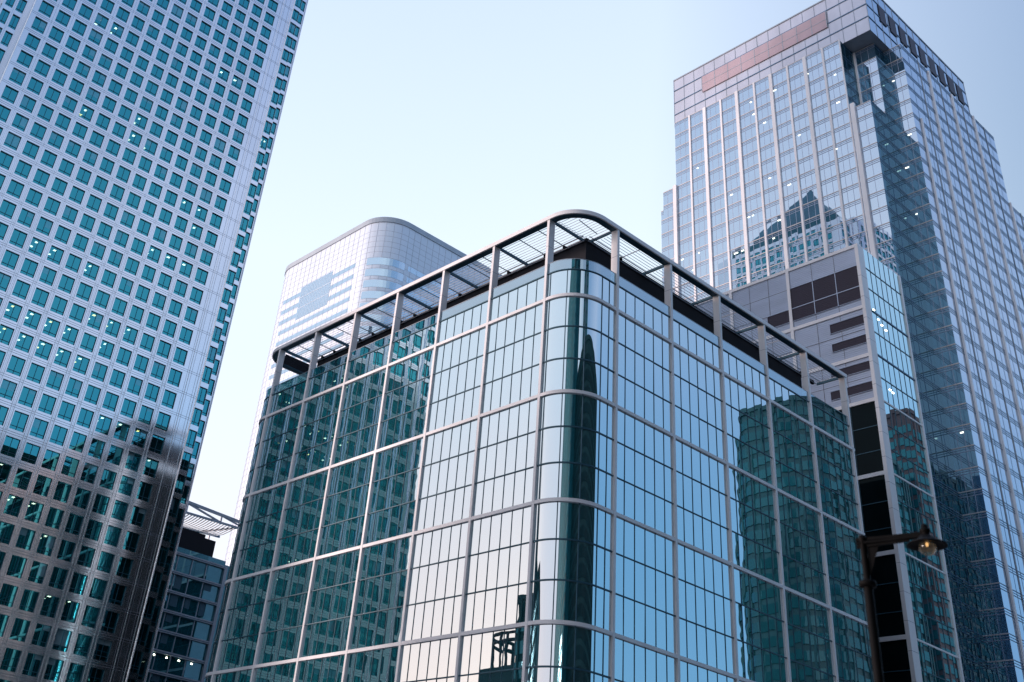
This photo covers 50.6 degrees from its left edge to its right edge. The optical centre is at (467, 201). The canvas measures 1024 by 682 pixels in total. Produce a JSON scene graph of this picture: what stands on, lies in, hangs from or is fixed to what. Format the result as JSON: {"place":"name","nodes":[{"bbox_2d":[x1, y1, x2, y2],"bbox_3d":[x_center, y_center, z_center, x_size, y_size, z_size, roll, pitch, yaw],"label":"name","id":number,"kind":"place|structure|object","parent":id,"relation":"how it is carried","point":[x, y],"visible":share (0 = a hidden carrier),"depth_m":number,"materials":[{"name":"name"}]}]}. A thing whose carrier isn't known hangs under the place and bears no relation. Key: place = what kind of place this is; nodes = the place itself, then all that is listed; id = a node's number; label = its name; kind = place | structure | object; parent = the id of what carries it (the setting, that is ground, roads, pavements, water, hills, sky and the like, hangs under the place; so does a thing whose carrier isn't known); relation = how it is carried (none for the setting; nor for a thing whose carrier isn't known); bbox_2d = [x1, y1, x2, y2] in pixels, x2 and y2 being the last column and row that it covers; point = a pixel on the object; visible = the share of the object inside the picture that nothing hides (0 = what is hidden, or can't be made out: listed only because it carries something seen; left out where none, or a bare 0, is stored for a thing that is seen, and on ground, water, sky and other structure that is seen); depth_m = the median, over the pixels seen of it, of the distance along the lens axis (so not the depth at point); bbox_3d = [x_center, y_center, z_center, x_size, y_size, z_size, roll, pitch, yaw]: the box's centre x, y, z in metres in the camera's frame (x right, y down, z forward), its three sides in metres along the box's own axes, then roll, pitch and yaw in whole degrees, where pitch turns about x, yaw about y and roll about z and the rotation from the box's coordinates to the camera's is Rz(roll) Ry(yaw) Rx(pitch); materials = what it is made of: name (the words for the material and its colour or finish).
{"place":"outdoors","nodes":[
{"label":"outdoors","id":0,"kind":"place"},
{"bbox_2d":[224,217,501,565],"bbox_3d":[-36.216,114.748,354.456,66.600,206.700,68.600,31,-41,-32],"label":"rounded corner tower","id":1,"kind":"structure","parent":0,"point":[364,263],"depth_m":375.90,"materials":[{"name":"metal"}]},
{"bbox_2d":[295,271,332,319],"bbox_3d":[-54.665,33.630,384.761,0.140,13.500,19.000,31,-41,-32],"label":"window","id":2,"kind":"structure","parent":1,"relation":"in","point":[313,296],"depth_m":384.47,"materials":[{"name":"blue glass"}]},
{"bbox_2d":[205,209,873,681],"bbox_3d":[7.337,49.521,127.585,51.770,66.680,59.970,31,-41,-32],"label":"office block","id":3,"kind":"structure","parent":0,"point":[583,459],"depth_m":112.47,"materials":[{"name":"grey metal"}]},
{"bbox_2d":[207,582,230,672],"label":"window","id":4,"kind":"structure","parent":3,"relation":"in","point":[222,611],"depth_m":129.10,"materials":[{"name":"green glass"}]},
{"bbox_2d":[214,669,251,681],"bbox_3d":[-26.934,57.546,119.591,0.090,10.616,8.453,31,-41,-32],"label":"window","id":5,"kind":"structure","parent":3,"relation":"in","point":[244,675],"depth_m":121.90,"materials":[{"name":"green glass"}]},
{"bbox_2d":[227,497,248,579],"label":"window","id":6,"kind":"structure","parent":3,"relation":"in","point":[244,506],"depth_m":135.09,"materials":[{"name":"green glass"}]},
{"bbox_2d":[216,572,269,670],"bbox_3d":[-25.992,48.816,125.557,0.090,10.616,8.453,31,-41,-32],"label":"window","id":7,"kind":"structure","parent":3,"relation":"in","point":[246,606],"depth_m":125.58,"materials":[{"name":"green glass"}]},
{"bbox_2d":[244,419,264,495],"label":"window","id":8,"kind":"structure","parent":3,"relation":"in","point":[260,429],"depth_m":141.06,"materials":[{"name":"green glass"}]},
{"bbox_2d":[235,484,286,577],"bbox_3d":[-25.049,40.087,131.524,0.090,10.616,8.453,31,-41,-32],"label":"window","id":9,"kind":"structure","parent":3,"relation":"in","point":[265,509],"depth_m":131.55,"materials":[{"name":"green glass"}]},
{"bbox_2d":[253,662,295,681],"bbox_3d":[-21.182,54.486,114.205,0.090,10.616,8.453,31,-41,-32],"label":"window","id":10,"kind":"structure","parent":3,"relation":"in","point":[283,672],"depth_m":116.46,"materials":[{"name":"green glass"}]},
{"bbox_2d":[253,404,301,491],"bbox_3d":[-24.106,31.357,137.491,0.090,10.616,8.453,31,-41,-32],"label":"window","id":11,"kind":"structure","parent":3,"relation":"in","point":[273,468],"depth_m":137.52,"materials":[{"name":"green glass"}]},
{"bbox_2d":[256,561,312,664],"bbox_3d":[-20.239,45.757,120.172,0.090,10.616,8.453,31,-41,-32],"label":"window","id":12,"kind":"structure","parent":3,"relation":"in","point":[283,622],"depth_m":120.18,"materials":[{"name":"green glass"}]},
{"bbox_2d":[269,381,305,413],"bbox_3d":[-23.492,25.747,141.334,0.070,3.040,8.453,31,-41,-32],"label":"window","id":13,"kind":"structure","parent":3,"relation":"in","point":[294,394],"depth_m":141.47,"materials":[{"name":"green glass"}]},
{"bbox_2d":[275,470,327,566],"bbox_3d":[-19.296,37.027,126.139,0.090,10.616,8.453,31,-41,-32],"label":"window","id":14,"kind":"structure","parent":3,"relation":"in","point":[302,515],"depth_m":126.14,"materials":[{"name":"green glass"}]},
{"bbox_2d":[291,387,341,478],"bbox_3d":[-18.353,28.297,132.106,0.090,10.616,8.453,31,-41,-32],"label":"window","id":15,"kind":"structure","parent":3,"relation":"in","point":[320,413],"depth_m":132.13,"materials":[{"name":"green glass"}]},
{"bbox_2d":[297,655,344,681],"bbox_3d":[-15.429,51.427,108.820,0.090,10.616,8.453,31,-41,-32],"label":"window","id":16,"kind":"structure","parent":3,"relation":"in","point":[328,669],"depth_m":110.91,"materials":[{"name":"green glass"}]},
{"bbox_2d":[306,364,345,397],"bbox_3d":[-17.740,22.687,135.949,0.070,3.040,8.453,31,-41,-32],"label":"window","id":17,"kind":"structure","parent":3,"relation":"in","point":[334,377],"depth_m":136.05,"materials":[{"name":"green glass"}]},
{"bbox_2d":[301,549,359,656],"bbox_3d":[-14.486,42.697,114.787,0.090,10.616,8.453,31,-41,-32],"label":"window","id":18,"kind":"structure","parent":3,"relation":"in","point":[330,605],"depth_m":114.76,"materials":[{"name":"green glass"}]},
{"bbox_2d":[317,454,373,555],"bbox_3d":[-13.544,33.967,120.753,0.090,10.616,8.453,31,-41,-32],"label":"window","id":19,"kind":"structure","parent":3,"relation":"in","point":[345,509],"depth_m":120.74,"materials":[{"name":"green glass"}]},
{"bbox_2d":[333,369,385,463],"bbox_3d":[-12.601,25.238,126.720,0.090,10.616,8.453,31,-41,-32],"label":"window","id":20,"kind":"structure","parent":3,"relation":"in","point":[360,412],"depth_m":126.75,"materials":[{"name":"green glass"}]},
{"bbox_2d":[346,344,389,380],"bbox_3d":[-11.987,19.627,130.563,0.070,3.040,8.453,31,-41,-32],"label":"window","id":21,"kind":"structure","parent":3,"relation":"in","point":[376,359],"depth_m":130.68,"materials":[{"name":"green glass"}]},
{"bbox_2d":[345,646,398,681],"bbox_3d":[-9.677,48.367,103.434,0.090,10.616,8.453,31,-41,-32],"label":"window","id":22,"kind":"structure","parent":3,"relation":"in","point":[379,665],"depth_m":105.39,"materials":[{"name":"green glass"}]},
{"bbox_2d":[349,536,411,649],"bbox_3d":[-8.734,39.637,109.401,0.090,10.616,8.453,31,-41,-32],"label":"window","id":23,"kind":"structure","parent":3,"relation":"in","point":[377,620],"depth_m":109.38,"materials":[{"name":"green glass"}]},
{"bbox_2d":[364,438,422,543],"bbox_3d":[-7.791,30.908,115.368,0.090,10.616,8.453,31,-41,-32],"label":"window","id":24,"kind":"structure","parent":3,"relation":"in","point":[396,474],"depth_m":115.35,"materials":[{"name":"green glass"}]},
{"bbox_2d":[378,349,433,448],"bbox_3d":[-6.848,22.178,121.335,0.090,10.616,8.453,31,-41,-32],"label":"window","id":25,"kind":"structure","parent":3,"relation":"in","point":[407,390],"depth_m":121.33,"materials":[{"name":"green glass"}]},
{"bbox_2d":[390,324,436,362],"bbox_3d":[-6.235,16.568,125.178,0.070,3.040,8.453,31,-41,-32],"label":"window","id":26,"kind":"structure","parent":3,"relation":"in","point":[425,338],"depth_m":125.28,"materials":[{"name":"green glass"}]},
{"bbox_2d":[398,637,457,681],"bbox_3d":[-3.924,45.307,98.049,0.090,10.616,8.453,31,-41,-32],"label":"window","id":27,"kind":"structure","parent":3,"relation":"in","point":[431,661],"depth_m":99.83,"materials":[{"name":"white glass"}]},
{"bbox_2d":[403,522,467,640],"bbox_3d":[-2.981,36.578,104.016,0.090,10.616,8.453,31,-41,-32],"label":"window","id":28,"kind":"structure","parent":3,"relation":"in","point":[438,562],"depth_m":103.96,"materials":[{"name":"white glass"}]},
{"bbox_2d":[416,419,477,530],"bbox_3d":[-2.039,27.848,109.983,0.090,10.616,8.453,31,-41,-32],"label":"window","id":29,"kind":"structure","parent":3,"relation":"in","point":[446,484],"depth_m":109.96,"materials":[{"name":"white glass"}]},
{"bbox_2d":[427,327,485,431],"bbox_3d":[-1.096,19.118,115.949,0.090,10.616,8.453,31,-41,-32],"label":"window","id":30,"kind":"structure","parent":3,"relation":"in","point":[455,396],"depth_m":115.95,"materials":[{"name":"blue glass"}]},
{"bbox_2d":[438,302,487,342],"bbox_3d":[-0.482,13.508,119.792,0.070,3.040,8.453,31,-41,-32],"label":"window","id":31,"kind":"structure","parent":3,"relation":"in","point":[474,317],"depth_m":119.86,"materials":[{"name":"blue glass"}]},
{"bbox_2d":[458,627,523,681],"bbox_3d":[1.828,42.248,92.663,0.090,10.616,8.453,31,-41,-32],"label":"window","id":32,"kind":"structure","parent":3,"relation":"in","point":[495,656],"depth_m":94.29,"materials":[{"name":"white glass"}]},
{"bbox_2d":[463,506,530,631],"bbox_3d":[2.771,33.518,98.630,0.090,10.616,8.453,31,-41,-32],"label":"window","id":33,"kind":"structure","parent":3,"relation":"in","point":[496,589],"depth_m":98.57,"materials":[{"name":"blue glass"}]},
{"bbox_2d":[473,399,536,515],"bbox_3d":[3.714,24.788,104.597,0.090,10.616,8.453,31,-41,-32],"label":"window","id":34,"kind":"structure","parent":3,"relation":"in","point":[505,464],"depth_m":104.55,"materials":[{"name":"white glass"}]},
{"bbox_2d":[482,303,542,412],"bbox_3d":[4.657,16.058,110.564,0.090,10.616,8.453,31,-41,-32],"label":"window","id":35,"kind":"structure","parent":3,"relation":"in","point":[514,342],"depth_m":110.53,"materials":[{"name":"blue glass"}]},
{"bbox_2d":[490,277,543,320],"bbox_3d":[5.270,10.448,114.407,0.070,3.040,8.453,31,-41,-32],"label":"window","id":36,"kind":"structure","parent":3,"relation":"in","point":[530,293],"depth_m":114.48,"materials":[{"name":"blue glass"}]},
{"bbox_2d":[526,624,610,681],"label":"window","id":37,"kind":"structure","parent":3,"relation":"in","point":[556,652],"depth_m":90.65,"materials":[{"name":"green glass"}]},
{"bbox_2d":[529,501,611,630],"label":"window","id":38,"kind":"structure","parent":3,"relation":"in","point":[571,580],"depth_m":94.86,"materials":[{"name":"blue glass"}]},
{"bbox_2d":[536,393,613,509],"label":"window","id":39,"kind":"structure","parent":3,"relation":"in","point":[575,453],"depth_m":100.85,"materials":[{"name":"blue glass"}]},
{"bbox_2d":[542,296,614,402],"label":"window","id":40,"kind":"structure","parent":3,"relation":"in","point":[579,343],"depth_m":106.82,"materials":[{"name":"blue glass"}]},
{"bbox_2d":[547,270,614,306],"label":"window","id":41,"kind":"structure","parent":3,"relation":"in","point":[565,281],"depth_m":110.77,"materials":[{"name":"blue glass"}]},
{"bbox_2d":[619,287,669,338],"bbox_3d":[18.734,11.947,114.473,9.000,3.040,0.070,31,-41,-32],"label":"window","id":42,"kind":"structure","parent":3,"relation":"in","point":[629,304],"depth_m":114.54,"materials":[{"name":"blue glass"}]},
{"bbox_2d":[616,410,673,536],"bbox_3d":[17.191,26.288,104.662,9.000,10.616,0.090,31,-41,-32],"label":"window","id":43,"kind":"structure","parent":3,"relation":"in","point":[644,452],"depth_m":104.62,"materials":[{"name":"blue glass"}]},
{"bbox_2d":[618,314,671,432],"bbox_3d":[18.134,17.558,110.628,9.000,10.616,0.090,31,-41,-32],"label":"window","id":44,"kind":"structure","parent":3,"relation":"in","point":[644,365],"depth_m":110.61,"materials":[{"name":"blue glass"}]},
{"bbox_2d":[615,638,675,681],"bbox_3d":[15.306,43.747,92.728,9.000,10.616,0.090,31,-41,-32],"label":"window","id":45,"kind":"structure","parent":3,"relation":"in","point":[633,663],"depth_m":94.52,"materials":[{"name":"blue glass"}]},
{"bbox_2d":[615,517,675,653],"bbox_3d":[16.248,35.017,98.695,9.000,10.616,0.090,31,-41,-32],"label":"window","id":46,"kind":"structure","parent":3,"relation":"in","point":[645,578],"depth_m":98.64,"materials":[{"name":"blue glass"}]},
{"bbox_2d":[673,320,720,368],"bbox_3d":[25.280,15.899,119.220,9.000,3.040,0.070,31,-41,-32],"label":"window","id":47,"kind":"structure","parent":3,"relation":"in","point":[682,336],"depth_m":119.31,"materials":[{"name":"blue glass"}]},
{"bbox_2d":[674,346,724,459],"bbox_3d":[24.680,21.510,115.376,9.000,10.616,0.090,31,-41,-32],"label":"window","id":48,"kind":"structure","parent":3,"relation":"in","point":[698,389],"depth_m":115.35,"materials":[{"name":"blue glass"}]},
{"bbox_2d":[676,440,729,561],"bbox_3d":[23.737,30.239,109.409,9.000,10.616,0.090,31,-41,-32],"label":"window","id":49,"kind":"structure","parent":3,"relation":"in","point":[702,516],"depth_m":109.38,"materials":[{"name":"blue glass"}]},
{"bbox_2d":[678,544,734,673],"bbox_3d":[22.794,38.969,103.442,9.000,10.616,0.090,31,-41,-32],"label":"window","id":50,"kind":"structure","parent":3,"relation":"in","point":[705,601],"depth_m":103.40,"materials":[{"name":"blue glass"}]},
{"bbox_2d":[680,660,734,681],"bbox_3d":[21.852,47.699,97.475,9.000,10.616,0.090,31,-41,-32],"label":"window","id":51,"kind":"structure","parent":3,"relation":"in","point":[689,672],"depth_m":99.27,"materials":[{"name":"blue glass"}]},
{"bbox_2d":[723,350,766,395],"bbox_3d":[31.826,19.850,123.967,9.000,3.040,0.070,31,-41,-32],"label":"window","id":52,"kind":"structure","parent":3,"relation":"in","point":[734,367],"depth_m":124.07,"materials":[{"name":"blue glass"}]},
{"bbox_2d":[724,376,773,485],"bbox_3d":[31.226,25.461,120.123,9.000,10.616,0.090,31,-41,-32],"label":"window","id":53,"kind":"structure","parent":3,"relation":"in","point":[747,414],"depth_m":120.13,"materials":[{"name":"blue glass"}]},
{"bbox_2d":[729,467,780,583],"bbox_3d":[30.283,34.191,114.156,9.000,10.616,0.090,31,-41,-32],"label":"window","id":54,"kind":"structure","parent":3,"relation":"in","point":[753,511],"depth_m":114.15,"materials":[{"name":"green glass"}]},
{"bbox_2d":[734,568,787,681],"bbox_3d":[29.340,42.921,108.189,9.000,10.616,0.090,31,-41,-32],"label":"window","id":55,"kind":"structure","parent":3,"relation":"in","point":[762,657],"depth_m":108.26,"materials":[{"name":"green glass"}]},
{"bbox_2d":[769,378,810,421],"bbox_3d":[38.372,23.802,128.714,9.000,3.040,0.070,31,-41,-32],"label":"window","id":56,"kind":"structure","parent":3,"relation":"in","point":[779,394],"depth_m":128.81,"materials":[{"name":"green glass"}]},
{"bbox_2d":[771,403,818,508],"bbox_3d":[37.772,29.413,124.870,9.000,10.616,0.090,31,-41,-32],"label":"window","id":57,"kind":"structure","parent":3,"relation":"in","point":[793,443],"depth_m":124.88,"materials":[{"name":"green glass"}]},
{"bbox_2d":[778,492,827,604],"bbox_3d":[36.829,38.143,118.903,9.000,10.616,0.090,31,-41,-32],"label":"window","id":58,"kind":"structure","parent":3,"relation":"in","point":[800,527],"depth_m":118.90,"materials":[{"name":"green glass"}]},
{"bbox_2d":[785,590,835,681],"bbox_3d":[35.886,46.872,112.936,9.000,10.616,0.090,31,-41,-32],"label":"window","id":59,"kind":"structure","parent":3,"relation":"in","point":[808,622],"depth_m":113.48,"materials":[{"name":"green glass"}]},
{"bbox_2d":[812,405,850,445],"bbox_3d":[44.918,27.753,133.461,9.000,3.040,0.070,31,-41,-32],"label":"window","id":60,"kind":"structure","parent":3,"relation":"in","point":[822,420],"depth_m":133.58,"materials":[{"name":"green glass"}]},
{"bbox_2d":[814,428,860,530],"bbox_3d":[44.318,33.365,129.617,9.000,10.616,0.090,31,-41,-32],"label":"window","id":61,"kind":"structure","parent":3,"relation":"in","point":[835,461],"depth_m":129.66,"materials":[{"name":"green glass"}]},
{"bbox_2d":[823,515,866,621],"bbox_3d":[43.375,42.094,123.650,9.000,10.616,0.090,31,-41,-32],"label":"window","id":62,"kind":"structure","parent":3,"relation":"in","point":[844,562],"depth_m":123.39,"materials":[{"name":"green glass"}]},
{"bbox_2d":[832,611,873,681],"bbox_3d":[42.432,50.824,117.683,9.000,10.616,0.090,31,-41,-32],"label":"window","id":63,"kind":"structure","parent":3,"relation":"in","point":[853,653],"depth_m":118.47,"materials":[{"name":"green glass"}]},
{"bbox_2d":[183,0,1023,560],"label":"sky","id":64,"kind":"structure","parent":0,"point":[471,124],"materials":[{"name":"blue"}]},
{"bbox_2d":[696,243,964,681],"bbox_3d":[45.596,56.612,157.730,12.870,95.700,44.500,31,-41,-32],"label":"louvred plant block","id":65,"kind":"structure","parent":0,"point":[843,310],"depth_m":155.12,"materials":[{"name":"white metal"}]},
{"bbox_2d":[839,401,883,475],"bbox_3d":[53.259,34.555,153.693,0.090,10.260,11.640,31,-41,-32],"label":"window","id":66,"kind":"structure","parent":65,"relation":"in","point":[866,440],"depth_m":151.26,"materials":[{"name":"black glass"}]},
{"bbox_2d":[858,475,893,551],"bbox_3d":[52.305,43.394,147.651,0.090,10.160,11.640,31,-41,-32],"label":"window","id":67,"kind":"structure","parent":65,"relation":"in","point":[872,491],"depth_m":145.68,"materials":[{"name":"black glass"}]},
{"bbox_2d":[863,249,906,334],"bbox_3d":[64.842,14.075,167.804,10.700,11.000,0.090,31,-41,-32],"label":"window","id":68,"kind":"structure","parent":65,"relation":"in","point":[883,284],"depth_m":167.84,"materials":[{"name":"blue glass"}]},
{"bbox_2d":[871,554,904,636],"bbox_3d":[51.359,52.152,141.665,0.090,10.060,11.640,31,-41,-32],"label":"window","id":69,"kind":"structure","parent":65,"relation":"in","point":[889,613],"depth_m":139.01,"materials":[{"name":"black glass"}]},
{"bbox_2d":[872,312,913,377],"bbox_3d":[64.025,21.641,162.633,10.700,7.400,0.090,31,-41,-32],"label":"window","id":70,"kind":"structure","parent":65,"relation":"in","point":[891,344],"depth_m":162.64,"materials":[{"name":"blue glass"}]},
{"bbox_2d":[880,639,911,681],"bbox_3d":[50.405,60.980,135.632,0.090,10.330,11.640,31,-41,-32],"label":"window","id":71,"kind":"structure","parent":65,"relation":"in","point":[894,654],"depth_m":134.67,"materials":[{"name":"black glass"}]},
{"bbox_2d":[878,356,920,423],"bbox_3d":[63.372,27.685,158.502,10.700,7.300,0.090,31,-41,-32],"label":"window","id":72,"kind":"structure","parent":65,"relation":"in","point":[904,398],"depth_m":158.52,"materials":[{"name":"blue glass"}]},
{"bbox_2d":[884,402,931,494],"bbox_3d":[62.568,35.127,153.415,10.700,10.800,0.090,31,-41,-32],"label":"window","id":73,"kind":"structure","parent":65,"relation":"in","point":[908,453],"depth_m":153.38,"materials":[{"name":"teal glass"}]},
{"bbox_2d":[894,475,943,571],"bbox_3d":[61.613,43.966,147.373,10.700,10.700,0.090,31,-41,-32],"label":"window","id":74,"kind":"structure","parent":65,"relation":"in","point":[916,508],"depth_m":147.68,"materials":[{"name":"teal glass"}]},
{"bbox_2d":[905,554,956,655],"bbox_3d":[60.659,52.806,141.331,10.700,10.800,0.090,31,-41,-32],"label":"window","id":75,"kind":"structure","parent":65,"relation":"in","point":[928,588],"depth_m":141.30,"materials":[{"name":"teal glass"}]},
{"bbox_2d":[917,641,961,681],"bbox_3d":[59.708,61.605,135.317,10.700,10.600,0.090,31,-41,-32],"label":"window","id":76,"kind":"structure","parent":65,"relation":"in","point":[936,665],"depth_m":136.79,"materials":[{"name":"teal glass"}]},
{"bbox_2d":[661,0,1023,681],"bbox_3d":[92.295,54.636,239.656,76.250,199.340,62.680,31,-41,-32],"label":"stepped glass tower","id":77,"kind":"structure","parent":0,"point":[819,129],"depth_m":238.72,"materials":[{"name":"white metal"}]},
{"bbox_2d":[661,41,1023,681],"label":"window","id":78,"kind":"structure","parent":77,"relation":"in","point":[975,669],"depth_m":237.39,"materials":[{"name":"glass"}]},
{"bbox_2d":[959,364,992,403],"bbox_3d":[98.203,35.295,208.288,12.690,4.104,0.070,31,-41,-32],"label":"window","id":79,"kind":"structure","parent":77,"relation":"in","point":[964,372],"depth_m":208.37,"materials":[{"name":"blue glass"}]},
{"bbox_2d":[963,512,989,537],"bbox_3d":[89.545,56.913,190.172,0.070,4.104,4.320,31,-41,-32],"label":"window","id":80,"kind":"structure","parent":77,"relation":"in","point":[977,524],"depth_m":190.14,"materials":[{"name":"blue glass"}]},
{"bbox_2d":[963,384,996,423],"bbox_3d":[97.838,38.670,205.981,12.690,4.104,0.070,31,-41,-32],"label":"window","id":81,"kind":"structure","parent":77,"relation":"in","point":[990,409],"depth_m":206.04,"materials":[{"name":"blue glass"}]},
{"bbox_2d":[966,535,994,560],"bbox_3d":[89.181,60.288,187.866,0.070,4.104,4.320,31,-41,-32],"label":"window","id":82,"kind":"structure","parent":77,"relation":"in","point":[979,548],"depth_m":187.83,"materials":[{"name":"blue glass"}]},
{"bbox_2d":[966,403,1000,443],"bbox_3d":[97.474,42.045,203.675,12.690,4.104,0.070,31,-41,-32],"label":"window","id":83,"kind":"structure","parent":77,"relation":"in","point":[994,429],"depth_m":203.79,"materials":[{"name":"blue glass"}]},
{"bbox_2d":[971,559,998,584],"bbox_3d":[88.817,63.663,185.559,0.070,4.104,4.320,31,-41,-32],"label":"window","id":84,"kind":"structure","parent":77,"relation":"in","point":[983,572],"depth_m":185.55,"materials":[{"name":"blue glass"}]},
{"bbox_2d":[970,424,1004,464],"bbox_3d":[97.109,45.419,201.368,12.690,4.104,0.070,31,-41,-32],"label":"window","id":85,"kind":"structure","parent":77,"relation":"in","point":[998,449],"depth_m":201.47,"materials":[{"name":"blue glass"}]},
{"bbox_2d":[975,583,1003,609],"bbox_3d":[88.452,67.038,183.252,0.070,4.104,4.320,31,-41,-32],"label":"window","id":86,"kind":"structure","parent":77,"relation":"in","point":[988,596],"depth_m":183.21,"materials":[{"name":"blue glass"}]},
{"bbox_2d":[974,445,1009,485],"bbox_3d":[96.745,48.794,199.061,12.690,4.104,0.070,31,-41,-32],"label":"window","id":87,"kind":"structure","parent":77,"relation":"in","point":[1002,470],"depth_m":199.17,"materials":[{"name":"blue glass"}]},
{"bbox_2d":[979,608,1008,634],"bbox_3d":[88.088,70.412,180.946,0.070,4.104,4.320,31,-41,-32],"label":"window","id":88,"kind":"structure","parent":77,"relation":"in","point":[992,621],"depth_m":180.95,"materials":[{"name":"blue glass"}]},
{"bbox_2d":[978,467,1013,507],"bbox_3d":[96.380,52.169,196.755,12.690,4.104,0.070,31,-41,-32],"label":"window","id":89,"kind":"structure","parent":77,"relation":"in","point":[1006,490],"depth_m":196.90,"materials":[{"name":"blue glass"}]},
{"bbox_2d":[983,634,1012,660],"bbox_3d":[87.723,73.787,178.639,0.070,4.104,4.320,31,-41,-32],"label":"window","id":90,"kind":"structure","parent":77,"relation":"in","point":[998,647],"depth_m":178.62,"materials":[{"name":"blue glass"}]},
{"bbox_2d":[982,489,1017,529],"bbox_3d":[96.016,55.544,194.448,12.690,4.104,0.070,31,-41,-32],"label":"window","id":91,"kind":"structure","parent":77,"relation":"in","point":[1010,512],"depth_m":194.51,"materials":[{"name":"blue glass"}]},
{"bbox_2d":[988,660,1017,681],"bbox_3d":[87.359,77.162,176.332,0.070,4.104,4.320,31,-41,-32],"label":"window","id":92,"kind":"structure","parent":77,"relation":"in","point":[1004,671],"depth_m":176.50,"materials":[{"name":"blue glass"}]},
{"bbox_2d":[986,512,1022,552],"bbox_3d":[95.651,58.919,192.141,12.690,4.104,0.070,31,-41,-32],"label":"window","id":93,"kind":"structure","parent":77,"relation":"in","point":[1015,536],"depth_m":192.26,"materials":[{"name":"blue glass"}]},
{"bbox_2d":[991,535,1023,573],"bbox_3d":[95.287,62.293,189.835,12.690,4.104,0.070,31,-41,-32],"label":"window","id":94,"kind":"structure","parent":77,"relation":"in","point":[1019,557],"depth_m":189.77,"materials":[{"name":"blue glass"}]},
{"bbox_2d":[995,559,1023,594],"bbox_3d":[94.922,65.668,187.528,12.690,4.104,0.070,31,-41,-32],"label":"window","id":95,"kind":"structure","parent":77,"relation":"in","point":[1002,577],"depth_m":186.83,"materials":[{"name":"blue glass"}]},
{"bbox_2d":[1000,584,1023,616],"bbox_3d":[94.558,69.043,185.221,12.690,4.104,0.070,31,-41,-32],"label":"window","id":96,"kind":"structure","parent":77,"relation":"in","point":[1005,593],"depth_m":183.93,"materials":[{"name":"blue glass"}]},
{"label":"ground","id":97,"kind":"structure","parent":0,"visible":0},
{"bbox_2d":[0,0,307,681],"bbox_3d":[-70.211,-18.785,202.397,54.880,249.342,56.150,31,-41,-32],"label":"square window tower","id":98,"kind":"structure","parent":97,"relation":"on","point":[137,139],"depth_m":160.05,"materials":[{"name":"silver metal"}]},
{"bbox_2d":[0,583,17,606],"bbox_3d":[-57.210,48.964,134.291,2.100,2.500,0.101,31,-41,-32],"label":"window","id":99,"kind":"structure","parent":98,"relation":"in","point":[8,592],"depth_m":134.39,"materials":[{"name":"teal glass"}]},
{"bbox_2d":[0,648,20,671],"bbox_3d":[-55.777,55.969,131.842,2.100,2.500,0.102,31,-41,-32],"label":"window","id":100,"kind":"structure","parent":98,"relation":"in","point":[11,657],"depth_m":131.90,"materials":[{"name":"teal glass"}]},
{"bbox_2d":[6,555,26,578],"bbox_3d":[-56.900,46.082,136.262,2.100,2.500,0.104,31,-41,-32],"label":"window","id":101,"kind":"structure","parent":98,"relation":"in","point":[17,564],"depth_m":136.32,"materials":[{"name":"teal glass"}]},
{"bbox_2d":[9,618,29,641],"bbox_3d":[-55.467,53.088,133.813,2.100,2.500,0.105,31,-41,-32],"label":"window","id":102,"kind":"structure","parent":98,"relation":"in","point":[20,627],"depth_m":133.88,"materials":[{"name":"teal glass"}]},
{"bbox_2d":[19,589,38,612],"bbox_3d":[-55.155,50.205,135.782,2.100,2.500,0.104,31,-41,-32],"label":"window","id":103,"kind":"structure","parent":98,"relation":"in","point":[29,598],"depth_m":135.85,"materials":[{"name":"teal glass"}]},
{"bbox_2d":[22,653,42,676],"bbox_3d":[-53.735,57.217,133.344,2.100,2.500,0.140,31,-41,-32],"label":"window","id":104,"kind":"structure","parent":98,"relation":"in","point":[33,661],"depth_m":133.39,"materials":[{"name":"teal glass"}]},
{"bbox_2d":[31,623,50,646],"bbox_3d":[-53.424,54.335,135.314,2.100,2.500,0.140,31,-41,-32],"label":"window","id":105,"kind":"structure","parent":98,"relation":"in","point":[41,634],"depth_m":135.36,"materials":[{"name":"teal glass"}]},
{"bbox_2d":[44,658,63,681],"bbox_3d":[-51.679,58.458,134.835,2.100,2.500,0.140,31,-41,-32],"label":"window","id":106,"kind":"structure","parent":98,"relation":"in","point":[53,670],"depth_m":134.90,"materials":[{"name":"teal glass"}]},
{"bbox_2d":[52,629,71,651],"bbox_3d":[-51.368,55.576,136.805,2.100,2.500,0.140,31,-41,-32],"label":"window","id":107,"kind":"structure","parent":98,"relation":"in","point":[62,638],"depth_m":136.85,"materials":[{"name":"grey glass"}]},
{"bbox_2d":[0,0,305,681],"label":"window","id":108,"kind":"structure","parent":98,"relation":"in","point":[12,141],"depth_m":167.96,"materials":[{"name":"glass"}]},
{"bbox_2d":[146,501,238,681],"bbox_3d":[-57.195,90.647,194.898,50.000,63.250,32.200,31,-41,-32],"label":"canopy roof block","id":109,"kind":"structure","parent":97,"relation":"on","point":[184,642],"depth_m":190.70,"materials":[{"name":"teal glass"}]},
{"bbox_2d":[855,523,947,681],"bbox_3d":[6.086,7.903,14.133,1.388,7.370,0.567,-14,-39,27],"label":"street lamp","id":110,"kind":"object","parent":97,"relation":"on","point":[923,539],"visible":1,"depth_m":15.90,"materials":[{"name":"metal"}]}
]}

